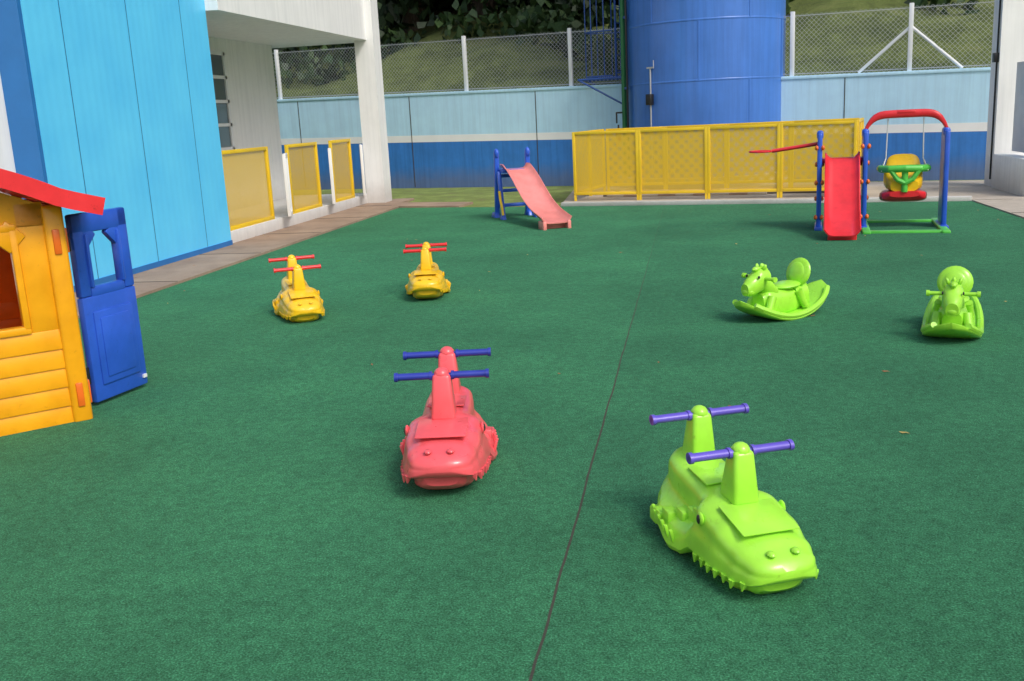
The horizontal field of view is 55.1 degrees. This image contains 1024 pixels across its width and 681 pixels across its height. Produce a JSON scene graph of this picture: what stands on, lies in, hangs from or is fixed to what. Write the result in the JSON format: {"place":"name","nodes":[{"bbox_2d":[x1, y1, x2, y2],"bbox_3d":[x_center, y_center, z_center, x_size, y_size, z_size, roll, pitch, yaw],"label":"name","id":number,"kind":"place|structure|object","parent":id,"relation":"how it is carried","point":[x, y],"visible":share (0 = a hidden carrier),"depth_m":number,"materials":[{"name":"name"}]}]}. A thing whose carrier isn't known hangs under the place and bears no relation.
{"place":"outdoors","nodes":[
{"label":"outdoors","id":0,"kind":"place"},
{"bbox_2d":[74,198,472,318],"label":"walk","id":1,"kind":"structure","parent":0,"point":[182,271],"depth_m":12.51,"materials":[{"name":"concrete"}]},
{"bbox_2d":[0,201,1023,680],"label":"turf","id":2,"kind":"structure","parent":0,"point":[224,493],"depth_m":4.25,"materials":[{"name":"green carpet"}]},
{"bbox_2d":[0,168,147,436],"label":"playhouse","id":3,"kind":"object","parent":2,"relation":"on","point":[48,378],"depth_m":5.17,"materials":[{"name":"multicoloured plastic"}]},
{"bbox_2d":[268,254,324,321],"bbox_3d":[-1.708,-0.405,7.852,0.404,0.468,0.773,-7,18,-19],"label":"rocking toy","id":4,"kind":"object","parent":2,"relation":"on","point":[298,299],"visible":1,"depth_m":7.72,"materials":[{"name":"yellow plastic"}]},
{"bbox_2d":[403,242,450,298],"bbox_3d":[-0.740,-0.601,8.493,0.404,0.468,0.773,-3,10,-2],"label":"rocking toy","id":5,"kind":"object","parent":2,"relation":"on","point":[427,280],"visible":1,"depth_m":8.31,"materials":[{"name":"yellow plastic"}]},
{"bbox_2d":[394,346,498,489],"bbox_3d":[-0.287,0.334,4.230,0.440,0.509,0.840,-3,11,1],"label":"rocking toy","id":6,"kind":"object","parent":2,"relation":"on","point":[450,440],"visible":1,"depth_m":4.07,"materials":[{"name":"red plastic"}]},
{"bbox_2d":[491,147,571,229],"bbox_3d":[0.260,-2.181,13.856,0.601,1.035,2.253,-6,13,-15],"label":"slide","id":7,"kind":"object","parent":2,"relation":"on","point":[539,202],"visible":0.99,"depth_m":13.99,"materials":[{"name":"plastic"}]},
{"bbox_2d":[135,207,1005,432],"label":"litter","id":8,"kind":"object","parent":2,"relation":"on","point":[658,361],"visible":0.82,"depth_m":6.17,"materials":[{"name":"yellow plant"}]},
{"bbox_2d":[649,403,818,593],"bbox_3d":[0.739,0.524,3.274,0.400,0.463,0.764,-6,16,-13],"label":"seesaw toy","id":9,"kind":"object","parent":2,"relation":"on","point":[729,522],"visible":1,"depth_m":3.17,"materials":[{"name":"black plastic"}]},
{"bbox_2d":[732,258,829,320],"bbox_3d":[1.915,-0.373,6.969,0.816,0.424,0.363,-14,17,-30],"label":"horse","id":10,"kind":"object","parent":2,"relation":"on","point":[794,296],"visible":1,"depth_m":6.89},
{"bbox_2d":[749,109,950,239],"bbox_3d":[3.816,-1.913,11.207,2.225,1.344,1.805,1,14,17],"label":"play set","id":11,"kind":"object","parent":2,"relation":"on","point":[846,216],"visible":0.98,"depth_m":11.17,"materials":[{"name":"plastic"}]},
{"bbox_2d":[921,266,983,338],"bbox_3d":[2.793,-0.243,6.207,0.363,0.424,0.816,3,19,25],"label":"horse","id":12,"kind":"object","parent":2,"relation":"on","point":[953,309],"visible":1,"depth_m":6.03},
{"bbox_2d":[293,180,956,206],"bbox_3d":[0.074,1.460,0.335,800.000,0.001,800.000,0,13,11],"label":"ground","id":13,"kind":"structure","parent":0,"point":[480,196],"depth_m":19.64,"materials":[{"name":"green plant"}]},
{"bbox_2d":[0,0,391,291],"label":"building","id":14,"kind":"structure","parent":13,"relation":"on","point":[143,113],"depth_m":11.19,"materials":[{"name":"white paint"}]},
{"bbox_2d":[221,139,365,230],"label":"fence panels","id":15,"kind":"object","parent":14,"relation":"on","point":[291,179],"visible":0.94,"depth_m":14.76,"materials":[{"name":"yellow metal"}]},
{"bbox_2d":[277,67,990,189],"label":"retaining wall","id":16,"kind":"structure","parent":13,"relation":"on","point":[453,139],"depth_m":20.60,"materials":[{"name":"blue paint"}]},
{"bbox_2d":[272,1,994,98],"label":"chain link fence","id":17,"kind":"object","parent":16,"relation":"on","point":[910,28],"visible":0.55,"depth_m":19.76,"materials":[{"name":"grey metal"}]},
{"bbox_2d":[577,0,787,188],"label":"water tank","id":18,"kind":"object","parent":13,"relation":"on","point":[693,62],"visible":0.81,"depth_m":17.80,"materials":[{"name":"blue metal"}]},
{"bbox_2d":[564,180,1023,201],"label":"pad","id":19,"kind":"object","parent":13,"relation":"on","point":[977,189],"visible":0.36,"depth_m":15.88,"materials":[{"name":"concrete"}]},
{"bbox_2d":[572,118,863,200],"bbox_3d":[3.467,-3.033,16.547,4.554,1.175,1.897,2,14,21],"label":"fence","id":20,"kind":"object","parent":19,"relation":"on","point":[656,166],"visible":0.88,"depth_m":15.91,"materials":[{"name":"yellow metal"}]},
{"bbox_2d":[561,196,971,205],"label":"pad kerb","id":21,"kind":"structure","parent":19,"relation":"on","point":[752,201],"depth_m":15.06,"materials":[{"name":"grey concrete"}]},
{"bbox_2d":[984,0,1023,195],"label":"building","id":22,"kind":"structure","parent":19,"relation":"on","point":[1004,164],"depth_m":14.96,"materials":[{"name":"white paint"}]},
{"bbox_2d":[275,0,994,98],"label":"embankment","id":23,"kind":"structure","parent":0,"point":[798,7],"depth_m":20.61,"materials":[{"name":"green plant"}]},
{"bbox_2d":[272,0,979,87],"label":"trees","id":24,"kind":"object","parent":23,"relation":"on","point":[408,17],"visible":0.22,"depth_m":24.20,"materials":[{"name":"green plant"}]},
{"bbox_2d":[972,199,1023,218],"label":"walk","id":25,"kind":"structure","parent":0,"point":[1009,206],"depth_m":12.95,"materials":[{"name":"concrete"}]},
{"bbox_2d":[152,205,1023,281],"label":"paving joints","id":26,"kind":"object","parent":25,"relation":"on","point":[351,217],"visible":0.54,"depth_m":12.06,"materials":[{"name":"grey concrete"}]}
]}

